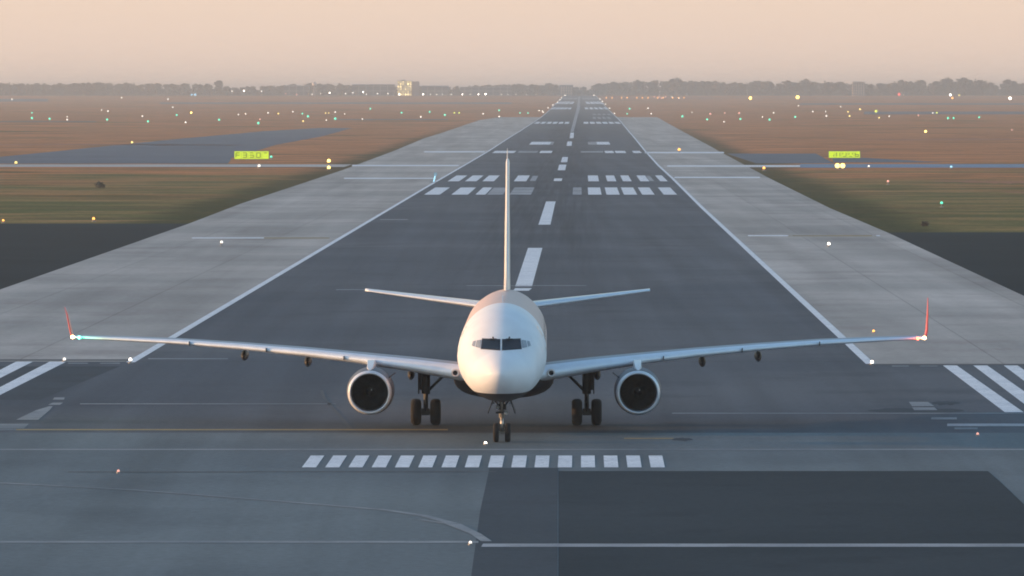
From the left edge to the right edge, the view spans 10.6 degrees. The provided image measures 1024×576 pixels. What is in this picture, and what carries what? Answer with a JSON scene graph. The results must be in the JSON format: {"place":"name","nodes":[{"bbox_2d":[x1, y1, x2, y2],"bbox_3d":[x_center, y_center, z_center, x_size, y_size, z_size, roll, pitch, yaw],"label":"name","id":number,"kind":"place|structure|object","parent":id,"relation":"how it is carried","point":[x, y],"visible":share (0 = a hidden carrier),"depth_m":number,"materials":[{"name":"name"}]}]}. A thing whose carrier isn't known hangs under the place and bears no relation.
{"place":"outdoors","nodes":[
{"label":"outdoors","id":0,"kind":"place"},
{"bbox_2d":[312,82,316,95],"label":"control tower","id":1,"kind":"structure","parent":0,"point":[314,84],"depth_m":6843.84,"materials":[{"name":"beige concrete"}]},
{"bbox_2d":[0,433,1023,575],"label":"taxiway apron","id":2,"kind":"object","parent":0,"point":[43,512],"depth_m":200.91,"materials":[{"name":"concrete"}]},
{"bbox_2d":[0,482,490,540],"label":"lead off line","id":3,"kind":"object","parent":2,"relation":"on","point":[474,533],"visible":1,"depth_m":188.65,"materials":[{"name":"grey paint"}]},
{"bbox_2d":[302,455,664,466],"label":"threshold bars","id":4,"kind":"object","parent":2,"relation":"on","point":[475,460],"visible":1,"depth_m":213.95,"materials":[{"name":"white paint"}]},
{"bbox_2d":[471,468,557,575],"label":"dark patch","id":5,"kind":"object","parent":2,"relation":"on","point":[519,505],"visible":1,"depth_m":183.02,"materials":[{"name":"grey asphalt"}]},
{"bbox_2d":[558,471,1023,575],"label":"dark patch","id":6,"kind":"object","parent":2,"relation":"on","point":[790,507],"visible":1,"depth_m":183.45,"materials":[{"name":"grey asphalt"}]},
{"bbox_2d":[0,95,1023,361],"bbox_3d":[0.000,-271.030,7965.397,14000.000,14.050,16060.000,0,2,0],"label":"ground","id":7,"kind":"structure","parent":0,"point":[906,199],"depth_m":1597.45,"materials":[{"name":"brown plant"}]},
{"bbox_2d":[0,224,185,288],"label":"dark pad","id":8,"kind":"object","parent":7,"relation":"on","point":[29,251],"visible":1,"depth_m":528.65,"materials":[{"name":"asphalt"}]},
{"bbox_2d":[94,181,104,188],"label":"shrub","id":9,"kind":"object","parent":7,"relation":"on","point":[101,184],"visible":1,"depth_m":837.84,"materials":[{"name":"green plant"}]},
{"bbox_2d":[0,128,349,163],"bbox_3d":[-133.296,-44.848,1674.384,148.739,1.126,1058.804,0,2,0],"label":"side taxiway","id":10,"kind":"structure","parent":7,"relation":"on","point":[168,152],"depth_m":1415.04,"materials":[{"name":"grey asphalt"}]},
{"bbox_2d":[214,80,223,95],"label":"tree","id":11,"kind":"object","parent":7,"relation":"on","point":[217,83],"visible":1,"depth_m":6944.31,"materials":[{"name":"grey plant"}]},
{"bbox_2d":[0,164,457,166],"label":"cross taxiway","id":12,"kind":"structure","parent":7,"relation":"on","point":[171,165],"depth_m":1114.07,"materials":[{"name":"grey asphalt"}]},
{"bbox_2d":[234,151,268,160],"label":"guidance sign","id":13,"kind":"object","parent":7,"relation":"on","point":[251,155],"visible":1,"depth_m":1199.90,"materials":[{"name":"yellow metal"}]},
{"bbox_2d":[0,117,539,361],"bbox_3d":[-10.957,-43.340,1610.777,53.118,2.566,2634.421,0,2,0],"label":"runway shoulder","id":14,"kind":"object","parent":7,"relation":"on","point":[167,284],"visible":0.96,"depth_m":468.64},
{"bbox_2d":[192,151,879,237],"bbox_3d":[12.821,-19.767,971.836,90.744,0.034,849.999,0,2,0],"label":"shoulder lines","id":15,"kind":"object","parent":14,"relation":"on","point":[645,152],"visible":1,"depth_m":1097.14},
{"bbox_2d":[284,85,309,95],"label":"long shed","id":16,"kind":"structure","parent":7,"relation":"on","point":[294,90],"depth_m":6875.65,"materials":[{"name":"white metal"}]},
{"bbox_2d":[352,84,394,95],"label":"long shed","id":17,"kind":"structure","parent":7,"relation":"on","point":[373,89],"depth_m":6895.63,"materials":[{"name":"white metal"}]},
{"bbox_2d":[398,80,418,95],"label":"terminal building","id":18,"kind":"structure","parent":7,"relation":"on","point":[408,88],"depth_m":6795.78,"materials":[{"name":"grey"}]},
{"bbox_2d":[421,86,448,95],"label":"long shed","id":19,"kind":"structure","parent":7,"relation":"on","point":[434,90],"depth_m":6895.59,"materials":[{"name":"white metal"}]},
{"bbox_2d":[460,87,511,95],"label":"long shed","id":20,"kind":"structure","parent":7,"relation":"on","point":[482,91],"depth_m":6975.58,"materials":[{"name":"white metal"}]},
{"bbox_2d":[138,96,861,360],"bbox_3d":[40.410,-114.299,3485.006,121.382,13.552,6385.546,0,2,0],"label":"runway","id":21,"kind":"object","parent":7,"relation":"on","point":[696,269],"visible":0.83,"depth_m":434.75,"materials":[{"name":"grey asphalt"}]},
{"bbox_2d":[127,96,563,361],"bbox_3d":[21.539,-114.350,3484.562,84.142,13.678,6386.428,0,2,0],"label":"edge stripe","id":22,"kind":"object","parent":21,"relation":"on","point":[175,335],"visible":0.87,"depth_m":425.16,"materials":[{"name":"white paint"}]},
{"bbox_2d":[514,133,573,290],"bbox_3d":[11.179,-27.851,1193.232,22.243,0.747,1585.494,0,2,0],"label":"line","id":23,"kind":"object","parent":21,"relation":"on","point":[526,276],"visible":0.98,"depth_m":488.84,"materials":[{"name":"white paint"}]},
{"bbox_2d":[424,102,676,194],"bbox_3d":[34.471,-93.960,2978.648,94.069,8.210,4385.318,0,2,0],"label":"touchdown bars","id":24,"kind":"object","parent":21,"relation":"on","point":[591,190],"visible":1,"depth_m":917.54,"materials":[{"name":"white paint"}]},
{"bbox_2d":[487,98,653,194],"bbox_3d":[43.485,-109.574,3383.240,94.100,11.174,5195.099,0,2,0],"label":"touchdown bars","id":25,"kind":"object","parent":21,"relation":"on","point":[520,191],"visible":0.98,"depth_m":839.05,"materials":[{"name":"white paint"}]},
{"bbox_2d":[570,97,579,131],"bbox_3d":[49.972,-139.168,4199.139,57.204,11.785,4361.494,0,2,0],"label":"line","id":26,"kind":"object","parent":21,"relation":"on","point":[575,117],"visible":0.99,"depth_m":3068.52,"materials":[{"name":"white paint"}]},
{"bbox_2d":[596,96,874,363],"bbox_3d":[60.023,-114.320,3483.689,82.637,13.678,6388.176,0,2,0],"label":"edge stripe","id":27,"kind":"object","parent":21,"relation":"on","point":[863,357],"visible":0.96,"depth_m":425.17,"materials":[{"name":"white paint"}]},
{"bbox_2d":[0,79,1023,95],"bbox_3d":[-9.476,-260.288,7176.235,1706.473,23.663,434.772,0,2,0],"label":"wood","id":28,"kind":"object","parent":7,"relation":"on","point":[754,88],"visible":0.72,"depth_m":7043.76,"materials":[{"name":"green plant"}]},
{"bbox_2d":[668,78,683,95],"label":"tree","id":29,"kind":"object","parent":7,"relation":"on","point":[675,85],"visible":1,"depth_m":6943.70,"materials":[{"name":"grey plant"}]},
{"bbox_2d":[703,81,713,91],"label":"tree","id":30,"kind":"object","parent":7,"relation":"on","point":[707,86],"visible":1,"depth_m":6944.51,"materials":[{"name":"grey plant"}]},
{"bbox_2d":[781,80,796,95],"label":"tree","id":31,"kind":"object","parent":7,"relation":"on","point":[789,85],"visible":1,"depth_m":6943.91,"materials":[{"name":"grey plant"}]},
{"bbox_2d":[798,78,810,95],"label":"tree","id":32,"kind":"object","parent":7,"relation":"on","point":[804,85],"visible":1,"depth_m":6943.67,"materials":[{"name":"grey plant"}]},
{"bbox_2d":[617,117,1023,363],"bbox_3d":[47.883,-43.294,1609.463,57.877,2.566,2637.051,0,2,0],"label":"runway shoulder","id":33,"kind":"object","parent":7,"relation":"on","point":[884,283],"visible":0.92,"depth_m":444.72},
{"bbox_2d":[823,81,839,95],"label":"tree","id":34,"kind":"object","parent":7,"relation":"on","point":[834,86],"visible":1,"depth_m":6942.88,"materials":[{"name":"grey plant"}]},
{"bbox_2d":[834,163,845,168],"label":"guard light","id":35,"kind":"object","parent":7,"relation":"on","point":[837,165],"visible":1,"depth_m":1059.66,"materials":[{"name":"yellow metal"}]},
{"bbox_2d":[828,151,859,158],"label":"guidance sign","id":36,"kind":"object","parent":7,"relation":"on","point":[844,154],"visible":1,"depth_m":1222.35,"materials":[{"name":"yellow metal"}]},
{"bbox_2d":[852,82,864,95],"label":"pale block","id":37,"kind":"structure","parent":7,"relation":"on","point":[858,88],"depth_m":6875.56,"materials":[{"name":"white concrete"}]},
{"bbox_2d":[896,80,908,95],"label":"tree","id":38,"kind":"object","parent":7,"relation":"on","point":[902,85],"visible":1,"depth_m":6944.27,"materials":[{"name":"grey plant"}]},
{"bbox_2d":[800,164,1023,167],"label":"cross taxiway","id":39,"kind":"structure","parent":7,"relation":"on","point":[916,165],"depth_m":1114.07,"materials":[{"name":"grey asphalt"}]},
{"bbox_2d":[914,80,926,91],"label":"tree","id":40,"kind":"object","parent":7,"relation":"on","point":[919,84],"visible":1,"depth_m":6944.33,"materials":[{"name":"grey plant"}]},
{"bbox_2d":[921,221,928,225],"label":"shrub","id":41,"kind":"object","parent":7,"relation":"on","point":[924,223],"visible":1,"depth_m":597.53,"materials":[{"name":"green plant"}]},
{"bbox_2d":[939,77,953,95],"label":"tree","id":42,"kind":"object","parent":7,"relation":"on","point":[944,83],"visible":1,"depth_m":6943.78,"materials":[{"name":"grey plant"}]},
{"bbox_2d":[887,232,1023,295],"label":"dark pad","id":43,"kind":"object","parent":7,"relation":"on","point":[997,257],"visible":1,"depth_m":504.83,"materials":[{"name":"asphalt"}]},
{"bbox_2d":[956,77,972,95],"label":"tree","id":44,"kind":"object","parent":7,"relation":"on","point":[964,82],"visible":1,"depth_m":6943.73,"materials":[{"name":"grey plant"}]},
{"bbox_2d":[973,79,989,95],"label":"tree","id":45,"kind":"object","parent":7,"relation":"on","point":[984,84],"visible":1,"depth_m":6942.22,"materials":[{"name":"grey plant"}]},
{"bbox_2d":[1002,79,1016,95],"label":"tree","id":46,"kind":"object","parent":7,"relation":"on","point":[1009,85],"visible":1,"depth_m":6944.67,"materials":[{"name":"grey plant"}]},
{"bbox_2d":[0,362,1023,432],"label":"apron","id":47,"kind":"object","parent":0,"point":[779,387],"depth_m":256.04,"materials":[{"name":"grey asphalt"}]},
{"bbox_2d":[0,366,119,399],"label":"dark patch","id":48,"kind":"object","parent":47,"relation":"on","point":[57,379],"visible":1,"depth_m":275.77,"materials":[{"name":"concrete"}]},
{"bbox_2d":[16,235,875,438],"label":"yellow lines","id":49,"kind":"object","parent":47,"relation":"on","point":[345,429],"visible":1,"depth_m":234.41,"materials":[{"name":"paint"}]},
{"bbox_2d":[64,148,928,441],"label":"airliner","id":50,"kind":"object","parent":47,"relation":"on","point":[502,350],"visible":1,"depth_m":232.80,"materials":[{"name":"paint"}]},
{"bbox_2d":[0,219,1023,542],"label":"faint lines","id":51,"kind":"object","parent":47,"relation":"on","point":[38,415],"visible":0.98,"depth_m":221.18,"materials":[{"name":"grey paint"}]},
{"bbox_2d":[0,362,1023,411],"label":"shoulder bars","id":52,"kind":"object","parent":47,"relation":"on","point":[997,400],"visible":1,"depth_m":275.66,"materials":[{"name":"white paint"}]},
{"bbox_2d":[0,359,1023,471],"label":"paving joint","id":53,"kind":"object","parent":47,"relation":"on","point":[336,411],"visible":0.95,"depth_m":290.99,"materials":[{"name":"grey"}]},
{"bbox_2d":[481,424,1023,546],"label":"white lines","id":54,"kind":"object","parent":47,"relation":"on","point":[752,545],"visible":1,"depth_m":174.00,"materials":[{"name":"white paint"}]},
{"bbox_2d":[672,401,963,440],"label":"dark patch","id":55,"kind":"object","parent":47,"relation":"on","point":[907,410],"visible":1,"depth_m":248.59,"materials":[{"name":"black asphalt"}]},
{"bbox_2d":[0,99,1023,121],"bbox_3d":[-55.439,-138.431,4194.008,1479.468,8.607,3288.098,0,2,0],"label":"taxiway","id":56,"kind":"structure","parent":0,"point":[24,100],"depth_m":4844.83,"materials":[{"name":"grey asphalt"}]},
{"bbox_2d":[0,0,1023,94],"label":"sky","id":57,"kind":"structure","parent":0,"point":[237,43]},
{"bbox_2d":[729,154,929,162],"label":"service road","id":58,"kind":"structure","parent":0,"point":[785,158],"depth_m":1218.69,"materials":[{"name":"grey asphalt"}]}
]}

